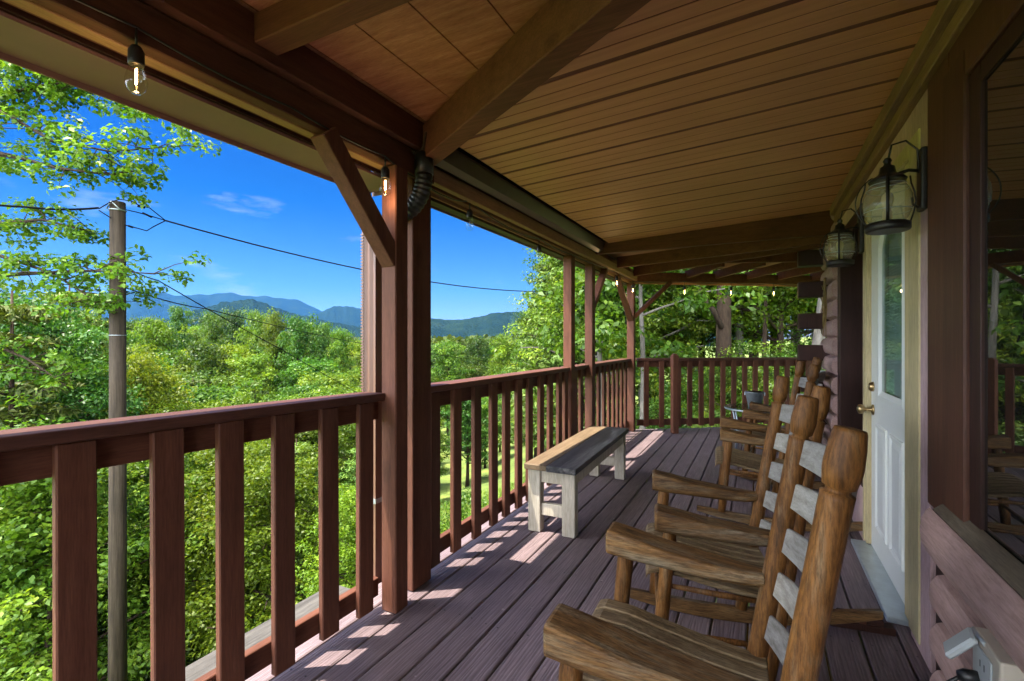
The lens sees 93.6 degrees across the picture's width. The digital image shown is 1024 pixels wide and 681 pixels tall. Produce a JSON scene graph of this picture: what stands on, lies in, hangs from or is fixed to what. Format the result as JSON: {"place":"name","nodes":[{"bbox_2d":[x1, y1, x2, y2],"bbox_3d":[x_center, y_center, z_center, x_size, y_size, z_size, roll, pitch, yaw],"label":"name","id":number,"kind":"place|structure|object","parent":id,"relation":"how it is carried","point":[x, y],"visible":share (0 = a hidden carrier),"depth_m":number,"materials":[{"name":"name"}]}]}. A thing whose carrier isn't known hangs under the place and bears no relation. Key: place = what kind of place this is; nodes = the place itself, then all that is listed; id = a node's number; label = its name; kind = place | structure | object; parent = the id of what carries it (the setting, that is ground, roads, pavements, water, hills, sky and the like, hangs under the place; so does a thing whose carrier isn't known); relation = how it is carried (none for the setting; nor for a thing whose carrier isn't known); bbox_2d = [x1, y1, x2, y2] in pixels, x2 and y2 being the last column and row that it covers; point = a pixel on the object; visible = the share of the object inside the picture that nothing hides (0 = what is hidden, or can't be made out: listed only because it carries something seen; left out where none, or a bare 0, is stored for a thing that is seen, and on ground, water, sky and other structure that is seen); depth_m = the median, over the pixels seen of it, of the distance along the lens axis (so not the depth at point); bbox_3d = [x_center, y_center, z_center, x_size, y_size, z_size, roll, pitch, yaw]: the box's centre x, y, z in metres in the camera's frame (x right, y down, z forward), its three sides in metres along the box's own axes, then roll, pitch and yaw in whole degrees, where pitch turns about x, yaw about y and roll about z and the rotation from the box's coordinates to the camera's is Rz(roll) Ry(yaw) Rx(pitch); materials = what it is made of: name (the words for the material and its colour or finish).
{"place":"outdoors","nodes":[
{"label":"outdoors","id":0,"kind":"place"},
{"bbox_2d":[0,290,321,322],"bbox_3d":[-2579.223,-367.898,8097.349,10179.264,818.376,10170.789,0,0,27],"label":"mountain ridge","id":1,"kind":"structure","parent":0,"point":[295,306],"depth_m":7245.62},
{"bbox_2d":[151,299,361,337],"bbox_3d":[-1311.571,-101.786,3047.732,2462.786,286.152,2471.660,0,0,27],"label":"wooded hill","id":2,"kind":"structure","parent":0,"point":[253,304],"depth_m":2716.36,"materials":[{"name":"green plant"}]},
{"bbox_2d":[313,306,361,326],"bbox_3d":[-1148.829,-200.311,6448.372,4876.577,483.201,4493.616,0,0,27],"label":"blue peak ridge","id":3,"kind":"structure","parent":0,"point":[347,315],"depth_m":5849.16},
{"bbox_2d":[0,68,810,340],"label":"sky","id":4,"kind":"structure","parent":0,"point":[244,195],"materials":[{"name":"blue"}]},
{"bbox_2d":[186,337,811,665],"bbox_3d":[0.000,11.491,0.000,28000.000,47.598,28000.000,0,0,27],"label":"ground","id":5,"kind":"structure","parent":0,"point":[445,487],"depth_m":36.75,"materials":[{"name":"green plant"}]},
{"bbox_2d":[0,272,108,423],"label":"broadleaf tree","id":6,"kind":"object","parent":5,"relation":"on","point":[5,290],"visible":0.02,"depth_m":17.15,"materials":[{"name":"green plant"}]},
{"bbox_2d":[0,291,139,666],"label":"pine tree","id":7,"kind":"object","parent":5,"relation":"on","point":[14,313],"visible":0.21,"depth_m":12.53,"materials":[{"name":"green plant"}]},
{"bbox_2d":[31,280,108,417],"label":"tree","id":8,"kind":"object","parent":5,"relation":"on","point":[96,324],"visible":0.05,"depth_m":19.93,"materials":[{"name":"green plant"}]},
{"bbox_2d":[0,292,148,424],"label":"broadleaf tree","id":9,"kind":"object","parent":5,"relation":"on","point":[84,403],"visible":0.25,"depth_m":15.54,"materials":[{"name":"green plant"}]},
{"bbox_2d":[0,415,149,680],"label":"broadleaf tree","id":10,"kind":"object","parent":5,"relation":"on","point":[21,573],"visible":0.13,"depth_m":8.94,"materials":[{"name":"green plant"}]},
{"bbox_2d":[0,417,214,680],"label":"broadleaf tree","id":11,"kind":"object","parent":5,"relation":"on","point":[29,533],"visible":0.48,"depth_m":8.43,"materials":[{"name":"green plant"}]},
{"bbox_2d":[0,452,215,680],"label":"broadleaf tree","id":12,"kind":"object","parent":5,"relation":"on","point":[134,479],"visible":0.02,"depth_m":11.36,"materials":[{"name":"green plant"}]},
{"bbox_2d":[106,200,127,680],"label":"utility pole","id":13,"kind":"object","parent":5,"relation":"on","point":[117,571],"visible":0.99,"depth_m":7.32,"materials":[{"name":"wood"}]},
{"bbox_2d":[98,199,165,230],"bbox_3d":[-5.863,-1.935,7.411,0.837,0.462,0.234,0,0,-30],"label":"cable splice","id":14,"kind":"object","parent":13,"relation":"attached to","point":[143,213],"visible":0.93,"depth_m":7.46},
{"bbox_2d":[166,220,561,295],"bbox_3d":[0.066,-1.747,14.474,0.401,0.598,17.600,0,0,41],"label":"power line","id":15,"kind":"object","parent":14,"relation":"attached to","point":[321,260],"visible":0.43,"depth_m":9.34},
{"bbox_2d":[0,59,241,407],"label":"maple tree","id":16,"kind":"object","parent":5,"relation":"on","point":[54,91],"visible":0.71,"depth_m":7.19,"materials":[{"name":"green plant"}]},
{"bbox_2d":[85,343,198,466],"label":"broadleaf tree","id":17,"kind":"object","parent":5,"relation":"on","point":[139,361],"visible":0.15,"depth_m":22.14,"materials":[{"name":"green plant"}]},
{"bbox_2d":[97,629,200,680],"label":"shrub","id":18,"kind":"object","parent":5,"relation":"on","point":[147,677],"visible":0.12,"depth_m":9.74,"materials":[{"name":"green plant"}]},
{"bbox_2d":[43,400,268,633],"bbox_3d":[-10.971,6.186,14.183,6.076,8.373,7.610,0,0,29],"label":"broadleaf tree","id":19,"kind":"object","parent":5,"relation":"on","point":[193,470],"visible":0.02,"depth_m":14.75,"materials":[{"name":"green plant"}]},
{"bbox_2d":[127,314,188,370],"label":"broadleaf tree","id":20,"kind":"object","parent":5,"relation":"on","point":[150,337],"visible":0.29,"depth_m":51.25,"materials":[{"name":"green plant"}]},
{"bbox_2d":[162,302,194,353],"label":"broadleaf tree","id":21,"kind":"object","parent":5,"relation":"on","point":[177,315],"visible":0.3,"depth_m":79.28,"materials":[{"name":"green plant"}]},
{"bbox_2d":[167,335,237,386],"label":"broadleaf tree","id":22,"kind":"object","parent":5,"relation":"on","point":[205,352],"visible":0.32,"depth_m":44.56,"materials":[{"name":"green plant"}]},
{"bbox_2d":[168,367,237,407],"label":"broadleaf tree","id":23,"kind":"object","parent":5,"relation":"on","point":[201,376],"visible":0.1,"depth_m":37.59,"materials":[{"name":"green plant"}]},
{"bbox_2d":[104,438,316,661],"bbox_3d":[-7.022,5.633,12.188,5.530,6.614,4.892,0,0,22],"label":"broadleaf tree","id":24,"kind":"object","parent":5,"relation":"on","point":[209,485],"visible":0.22,"depth_m":11.23,"materials":[{"name":"green plant"}]},
{"bbox_2d":[162,377,266,443],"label":"broadleaf tree","id":25,"kind":"object","parent":5,"relation":"on","point":[213,392],"visible":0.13,"depth_m":27.23,"materials":[{"name":"green plant"}]},
{"bbox_2d":[198,307,233,362],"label":"broadleaf tree","id":26,"kind":"object","parent":5,"relation":"on","point":[213,326],"visible":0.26,"depth_m":71.28,"materials":[{"name":"green plant"}]},
{"bbox_2d":[180,392,253,501],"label":"broadleaf tree","id":27,"kind":"object","parent":5,"relation":"on","point":[218,404],"visible":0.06,"depth_m":24.28,"materials":[{"name":"green plant"}]},
{"bbox_2d":[181,340,255,389],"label":"broadleaf tree","id":28,"kind":"object","parent":5,"relation":"on","point":[235,348],"visible":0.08,"depth_m":53.52,"materials":[{"name":"green plant"}]},
{"bbox_2d":[216,305,249,367],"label":"broadleaf tree","id":29,"kind":"object","parent":5,"relation":"on","point":[230,329],"visible":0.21,"depth_m":65.78,"materials":[{"name":"green plant"}]},
{"bbox_2d":[211,373,263,401],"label":"broadleaf tree","id":30,"kind":"object","parent":5,"relation":"on","point":[243,377],"visible":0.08,"depth_m":43.85,"materials":[{"name":"green plant"}]},
{"bbox_2d":[226,350,278,399],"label":"broadleaf tree","id":31,"kind":"object","parent":5,"relation":"on","point":[254,364],"visible":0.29,"depth_m":51.67,"materials":[{"name":"green plant"}]},
{"bbox_2d":[234,306,276,387],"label":"broadleaf tree","id":32,"kind":"object","parent":5,"relation":"on","point":[257,331],"visible":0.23,"depth_m":59.37,"materials":[{"name":"green plant"}]},
{"bbox_2d":[185,585,349,680],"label":"weathered plank","id":33,"kind":"object","parent":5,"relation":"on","point":[195,670],"visible":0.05,"depth_m":2.28,"materials":[{"name":"beige wood"}]},
{"bbox_2d":[185,441,354,657],"bbox_3d":[-5.196,5.250,10.776,4.144,5.603,4.684,0,0,-12],"label":"broadleaf tree","id":34,"kind":"object","parent":5,"relation":"on","point":[262,499],"visible":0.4,"depth_m":10.15,"materials":[{"name":"green plant"}]},
{"bbox_2d":[257,309,293,393],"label":"broadleaf tree","id":35,"kind":"object","parent":5,"relation":"on","point":[271,333],"visible":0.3,"depth_m":56.32,"materials":[{"name":"green plant"}]},
{"bbox_2d":[245,439,340,593],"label":"pine tree","id":36,"kind":"object","parent":5,"relation":"on","point":[315,474],"visible":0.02,"depth_m":18.13,"materials":[{"name":"green plant"}]},
{"bbox_2d":[265,311,321,400],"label":"broadleaf tree","id":37,"kind":"object","parent":5,"relation":"on","point":[296,347],"visible":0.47,"depth_m":53.49,"materials":[{"name":"green plant"}]},
{"bbox_2d":[275,379,329,399],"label":"broadleaf tree","id":38,"kind":"object","parent":5,"relation":"on","point":[290,389],"visible":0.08,"depth_m":39.59,"materials":[{"name":"green plant"}]},
{"bbox_2d":[255,429,354,557],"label":"broadleaf tree","id":39,"kind":"object","parent":5,"relation":"on","point":[311,436],"visible":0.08,"depth_m":21.22,"materials":[{"name":"green plant"}]},
{"bbox_2d":[277,355,351,398],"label":"broadleaf tree","id":40,"kind":"object","parent":5,"relation":"on","point":[318,365],"visible":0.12,"depth_m":48.75,"materials":[{"name":"green plant"}]},
{"bbox_2d":[306,319,337,371],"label":"broadleaf tree","id":41,"kind":"object","parent":5,"relation":"on","point":[323,330],"visible":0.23,"depth_m":61.59,"materials":[{"name":"green plant"}]},
{"bbox_2d":[295,483,355,604],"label":"broadleaf tree","id":42,"kind":"object","parent":5,"relation":"on","point":[347,514],"visible":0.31,"depth_m":9.35,"materials":[{"name":"green plant"}]},
{"bbox_2d":[297,368,360,392],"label":"broadleaf tree","id":43,"kind":"object","parent":5,"relation":"on","point":[325,379],"visible":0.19,"depth_m":45.06,"materials":[{"name":"green plant"}]},
{"bbox_2d":[301,381,361,396],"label":"broadleaf tree","id":44,"kind":"object","parent":5,"relation":"on","point":[332,390],"visible":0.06,"depth_m":31.50,"materials":[{"name":"green plant"}]},
{"bbox_2d":[140,324,527,374],"bbox_3d":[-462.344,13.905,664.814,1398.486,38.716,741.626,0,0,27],"label":"wood","id":45,"kind":"object","parent":5,"relation":"on","point":[434,339],"visible":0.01,"depth_m":115.64,"materials":[{"name":"green plant"}]},
{"bbox_2d":[313,423,355,493],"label":"broadleaf tree","id":46,"kind":"object","parent":5,"relation":"on","point":[346,446],"visible":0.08,"depth_m":22.60,"materials":[{"name":"green plant"}]},
{"bbox_2d":[326,326,359,384],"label":"broadleaf tree","id":47,"kind":"object","parent":5,"relation":"on","point":[339,347],"visible":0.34,"depth_m":69.78,"materials":[{"name":"green plant"}]},
{"bbox_2d":[339,447,355,549],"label":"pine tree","id":48,"kind":"object","parent":5,"relation":"on","point":[351,463],"visible":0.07,"depth_m":17.84,"materials":[{"name":"green plant"}]},
{"bbox_2d":[431,338,475,446],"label":"broadleaf tree","id":49,"kind":"object","parent":5,"relation":"on","point":[455,362],"visible":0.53,"depth_m":61.29,"materials":[{"name":"green plant"}]},
{"bbox_2d":[440,487,488,531],"bbox_3d":[-1.591,5.897,14.955,3.077,2.442,3.080,0,0,11],"label":"shrub","id":50,"kind":"object","parent":5,"relation":"on","point":[464,506],"visible":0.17,"depth_m":15.00,"materials":[{"name":"green plant"}]},
{"bbox_2d":[440,400,499,486],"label":"broadleaf tree","id":51,"kind":"object","parent":5,"relation":"on","point":[466,428],"visible":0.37,"depth_m":32.64,"materials":[{"name":"green plant"}]},
{"bbox_2d":[463,333,492,377],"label":"broadleaf tree","id":52,"kind":"object","parent":5,"relation":"on","point":[475,346],"visible":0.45,"depth_m":74.10,"materials":[{"name":"green plant"}]},
{"bbox_2d":[462,397,511,467],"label":"broadleaf tree","id":53,"kind":"object","parent":5,"relation":"on","point":[484,406],"visible":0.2,"depth_m":38.52,"materials":[{"name":"green plant"}]},
{"bbox_2d":[483,333,518,399],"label":"broadleaf tree","id":54,"kind":"object","parent":5,"relation":"on","point":[502,340],"visible":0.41,"depth_m":63.62,"materials":[{"name":"green plant"}]},
{"bbox_2d":[498,310,550,456],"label":"pine tree","id":55,"kind":"object","parent":5,"relation":"on","point":[509,369],"visible":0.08,"depth_m":26.77,"materials":[{"name":"green plant"}]},
{"bbox_2d":[486,252,606,446],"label":"pine tree","id":56,"kind":"object","parent":5,"relation":"on","point":[539,281],"visible":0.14,"depth_m":19.67,"materials":[{"name":"green plant"}]},
{"bbox_2d":[510,257,636,445],"bbox_3d":[2.187,0.352,17.431,5.078,9.901,5.251,0,0,5],"label":"pine tree","id":57,"kind":"object","parent":5,"relation":"on","point":[553,358],"visible":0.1,"depth_m":17.25,"materials":[{"name":"green plant"}]},
{"bbox_2d":[510,248,637,397],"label":"woodland tree","id":58,"kind":"object","parent":5,"relation":"on","point":[528,281],"visible":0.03,"depth_m":29.81,"materials":[{"name":"green plant"}]},
{"bbox_2d":[522,261,637,429],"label":"pine tree","id":59,"kind":"object","parent":5,"relation":"on","point":[546,364],"visible":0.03,"depth_m":18.32,"materials":[{"name":"green plant"}]},
{"bbox_2d":[491,250,678,417],"bbox_3d":[2.761,-0.909,17.779,6.786,11.702,6.936,0,0,20],"label":"woodland tree","id":60,"kind":"object","parent":5,"relation":"on","point":[502,352],"visible":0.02,"depth_m":17.10,"materials":[{"name":"green plant"}]},
{"bbox_2d":[523,266,700,425],"bbox_3d":[2.193,0.733,11.931,3.749,6.966,4.146,0,0,-39],"label":"slim tree","id":61,"kind":"object","parent":5,"relation":"on","point":[608,313],"visible":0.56,"depth_m":11.38,"materials":[{"name":"green plant"}]},
{"bbox_2d":[440,400,784,528],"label":"grass","id":62,"kind":"structure","parent":5,"relation":"on","point":[692,426],"depth_m":23.71,"materials":[{"name":"green plant"}]},
{"bbox_2d":[546,268,735,410],"bbox_3d":[4.339,-1.478,16.633,6.169,10.638,6.306,0,0,-9],"label":"woodland tree","id":63,"kind":"object","parent":5,"relation":"on","point":[684,326],"visible":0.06,"depth_m":15.96,"materials":[{"name":"green plant"}]},
{"bbox_2d":[602,267,716,396],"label":"woodland tree","id":64,"kind":"object","parent":5,"relation":"on","point":[679,339],"visible":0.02,"depth_m":17.59,"materials":[{"name":"green plant"}]},
{"bbox_2d":[635,378,708,428],"bbox_3d":[4.849,2.086,13.913,2.548,2.034,2.530,0,0,-26],"label":"shrub","id":65,"kind":"object","parent":5,"relation":"on","point":[655,404],"visible":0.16,"depth_m":13.79,"materials":[{"name":"green plant"}]},
{"bbox_2d":[575,267,775,428],"bbox_3d":[3.545,-0.342,11.127,4.663,7.544,4.250,0,0,13],"label":"slim tree","id":66,"kind":"object","parent":5,"relation":"on","point":[609,288],"visible":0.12,"depth_m":10.61,"materials":[{"name":"green plant"}]},
{"bbox_2d":[645,271,773,394],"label":"woodland tree","id":67,"kind":"object","parent":5,"relation":"on","point":[701,339],"visible":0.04,"depth_m":17.57,"materials":[{"name":"green plant"}]},
{"bbox_2d":[695,269,731,405],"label":"oak tree","id":68,"kind":"object","parent":5,"relation":"on","point":[721,314],"depth_m":13.06,"materials":[{"name":"brown plant"}]},
{"bbox_2d":[681,366,791,426],"bbox_3d":[4.931,1.288,10.588,2.231,1.769,2.229,0,0,33],"label":"shrub","id":69,"kind":"object","parent":5,"relation":"on","point":[729,395],"visible":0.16,"depth_m":10.50,"materials":[{"name":"green plant"}]},
{"bbox_2d":[704,371,773,417],"bbox_3d":[5.138,1.380,10.720,1.860,1.487,1.828,0,0,-29],"label":"shrub","id":70,"kind":"object","parent":5,"relation":"on","point":[740,384],"visible":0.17,"depth_m":10.44,"materials":[{"name":"green plant"}]},
{"bbox_2d":[657,270,826,354],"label":"woodland tree","id":71,"kind":"object","parent":5,"relation":"on","point":[780,327],"visible":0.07,"depth_m":14.86,"materials":[{"name":"green plant"}]},
{"bbox_2d":[679,271,816,356],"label":"woodland tree","id":72,"kind":"object","parent":5,"relation":"on","point":[774,331],"visible":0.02,"depth_m":16.89,"materials":[{"name":"green plant"}]},
{"bbox_2d":[704,339,804,401],"bbox_3d":[6.206,0.974,12.281,2.603,2.063,2.600,0,0,20],"label":"shrub","id":73,"kind":"object","parent":5,"relation":"on","point":[748,347],"visible":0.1,"depth_m":12.36,"materials":[{"name":"green plant"}]},
{"bbox_2d":[710,446,830,679],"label":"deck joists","id":74,"kind":"object","parent":5,"relation":"on","point":[748,623],"depth_m":2.23,"materials":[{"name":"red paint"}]},
{"bbox_2d":[245,425,932,680],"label":"porch deck","id":75,"kind":"structure","parent":74,"relation":"on","point":[485,603],"depth_m":2.39,"materials":[{"name":"paint"}]},
{"bbox_2d":[0,392,384,680],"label":"porch railing","id":76,"kind":"object","parent":75,"relation":"on","point":[70,459],"visible":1,"depth_m":1.62,"materials":[{"name":"paint"}]},
{"bbox_2d":[310,127,407,613],"bbox_3d":[-0.660,0.212,2.133,0.090,2.155,0.504,0,0,27],"label":"porch post","id":77,"kind":"object","parent":75,"relation":"on","point":[385,233],"visible":0.92,"depth_m":2.27,"materials":[{"name":"red paint"}]},
{"bbox_2d":[408,179,430,591],"bbox_3d":[-0.491,0.230,2.538,0.045,2.119,0.155,0,0,27],"label":"porch post","id":78,"kind":"object","parent":75,"relation":"on","point":[419,399],"visible":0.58,"depth_m":2.50,"materials":[{"name":"red paint"}]},
{"bbox_2d":[361,151,432,583],"bbox_3d":[-0.610,1.278,2.511,0.476,4.425,0.115,0,0,32],"label":"downspout","id":79,"kind":"object","parent":78,"relation":"attached to","point":[371,325],"visible":0.55,"depth_m":2.57,"materials":[{"name":"brown metal"}]},
{"bbox_2d":[431,367,569,568],"bbox_3d":[-0.009,0.756,3.619,0.140,1.013,2.213,0,0,27],"label":"porch railing","id":80,"kind":"object","parent":75,"relation":"on","point":[454,394],"visible":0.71,"depth_m":3.25,"materials":[{"name":"paint"}]},
{"bbox_2d":[563,255,574,437],"bbox_3d":[0.551,0.238,4.633,0.085,2.102,0.100,0,0,27],"label":"porch post","id":81,"kind":"object","parent":75,"relation":"on","point":[568,310],"visible":0.58,"depth_m":4.59,"materials":[{"name":"red paint"}]},
{"bbox_2d":[561,364,588,433],"bbox_3d":[0.647,0.755,4.910,0.145,1.000,0.477,0,0,27],"label":"porch railing","id":82,"kind":"object","parent":75,"relation":"on","point":[579,372],"visible":0.48,"depth_m":4.89,"materials":[{"name":"paint"}]},
{"bbox_2d":[524,426,628,537],"bbox_3d":[0.588,1.058,3.877,0.368,0.463,1.610,0,0,25],"label":"bench","id":83,"kind":"object","parent":75,"relation":"on","point":[569,464],"visible":1,"depth_m":3.26,"materials":[{"name":"beige wood"}]},
{"bbox_2d":[585,264,607,428],"bbox_3d":[0.956,0.217,5.372,0.085,2.144,0.625,0,0,27],"label":"porch post","id":84,"kind":"object","parent":75,"relation":"on","point":[592,292],"visible":0.74,"depth_m":5.10,"materials":[{"name":"red paint"}]},
{"bbox_2d":[583,358,630,427],"bbox_3d":[1.211,0.759,6.020,0.150,1.009,1.807,0,0,27],"label":"porch railing","id":85,"kind":"object","parent":75,"relation":"on","point":[609,367],"visible":0.52,"depth_m":6.01,"materials":[{"name":"paint"}]},
{"bbox_2d":[614,274,672,431],"bbox_3d":[1.704,0.214,6.660,1.295,2.150,0.418,0,0,-39],"label":"porch post","id":86,"kind":"object","parent":75,"relation":"on","point":[628,302],"visible":0.9,"depth_m":6.80,"materials":[{"name":"red paint"}]},
{"bbox_2d":[670,354,678,433],"bbox_3d":[2.259,0.737,6.678,0.084,1.104,0.084,0,0,-8],"label":"newel post","id":87,"kind":"object","parent":75,"relation":"on","point":[674,393],"visible":1,"depth_m":6.64,"materials":[{"name":"red paint"}]},
{"bbox_2d":[543,395,867,680],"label":"rocking chair","id":88,"kind":"object","parent":75,"relation":"on","point":[619,637],"visible":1,"depth_m":1.27,"materials":[{"name":"brown wood"}]},
{"bbox_2d":[635,357,826,426],"bbox_3d":[3.375,0.752,7.135,3.190,0.995,0.140,0,0,-8],"label":"porch railing","id":89,"kind":"object","parent":75,"relation":"on","point":[722,363],"visible":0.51,"depth_m":7.02,"materials":[{"name":"paint"}]},
{"bbox_2d":[630,376,883,680],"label":"rocking chair","id":90,"kind":"object","parent":75,"relation":"on","point":[735,541],"visible":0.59,"depth_m":2.08,"materials":[{"name":"brown wood"}]},
{"bbox_2d":[830,608,895,636],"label":"wooden block","id":91,"kind":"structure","parent":90,"relation":"attached to","point":[882,627],"depth_m":2.12,"materials":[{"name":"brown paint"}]},
{"bbox_2d":[730,357,825,488],"bbox_3d":[2.630,0.723,4.452,1.130,1.130,0.686,0,0,31],"label":"rocking chair","id":92,"kind":"object","parent":75,"relation":"on","point":[754,412],"visible":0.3,"depth_m":4.37,"materials":[{"name":"brown wood"}]},
{"bbox_2d":[697,361,862,531],"bbox_3d":[1.976,0.723,3.535,1.130,1.130,0.686,0,0,23],"label":"rocking chair","id":93,"kind":"object","parent":75,"relation":"on","point":[727,455],"visible":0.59,"depth_m":3.42,"materials":[{"name":"brown wood"}]},
{"bbox_2d":[797,0,1023,680],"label":"log cabin","id":94,"kind":"object","parent":75,"relation":"on","point":[918,351],"visible":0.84,"depth_m":1.63,"materials":[{"name":"brown paint"}]},
{"bbox_2d":[0,0,938,286],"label":"porch roof","id":95,"kind":"structure","parent":94,"relation":"attached to","point":[652,140],"depth_m":1.99,"materials":[{"name":"brown wood"}]},
{"bbox_2d":[74,0,633,287],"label":"string light","id":96,"kind":"object","parent":95,"relation":"hanging from","point":[135,56],"visible":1,"depth_m":1.52,"materials":[{"name":"black plastic"}]},
{"bbox_2d":[820,208,863,267],"bbox_3d":[2.130,-0.664,3.090,0.187,0.365,0.199,0,0,-23],"label":"wall lantern","id":97,"kind":"object","parent":94,"relation":"attached to","point":[840,230],"depth_m":3.06,"materials":[{"name":"black metal"}]},
{"bbox_2d":[837,205,888,486],"bbox_3d":[2.567,0.005,3.523,0.170,1.870,1.095,0,0,27],"label":"window","id":98,"kind":"structure","parent":94,"relation":"in","point":[849,278],"depth_m":3.88,"materials":[{"name":"brown paint"}]},
{"bbox_2d":[857,181,904,604],"bbox_3d":[2.009,0.233,2.594,0.133,2.055,0.858,0,0,27],"label":"door","id":99,"kind":"structure","parent":94,"relation":"in","point":[887,410],"depth_m":2.61,"materials":[{"name":"white paint"}]},
{"bbox_2d":[855,140,927,234],"bbox_3d":[1.553,-0.629,1.958,0.187,0.365,0.199,0,0,-23],"label":"wall lantern","id":100,"kind":"object","parent":94,"relation":"attached to","point":[888,176],"depth_m":1.93,"materials":[{"name":"black metal"}]},
{"bbox_2d":[920,0,1023,673],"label":"window","id":101,"kind":"structure","parent":94,"relation":"in","point":[974,529],"depth_m":1.40,"materials":[{"name":"paint"}]},
{"bbox_2d":[943,626,1023,680],"bbox_3d":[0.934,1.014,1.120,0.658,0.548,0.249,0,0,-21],"label":"outlet box","id":102,"kind":"object","parent":94,"relation":"attached to","point":[993,660],"visible":0.97,"depth_m":1.19,"materials":[{"name":"grey plastic"}]},
{"bbox_2d":[351,311,767,345],"bbox_3d":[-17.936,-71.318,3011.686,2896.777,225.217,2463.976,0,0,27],"label":"hill","id":103,"kind":"structure","parent":0,"point":[491,324],"depth_m":2705.49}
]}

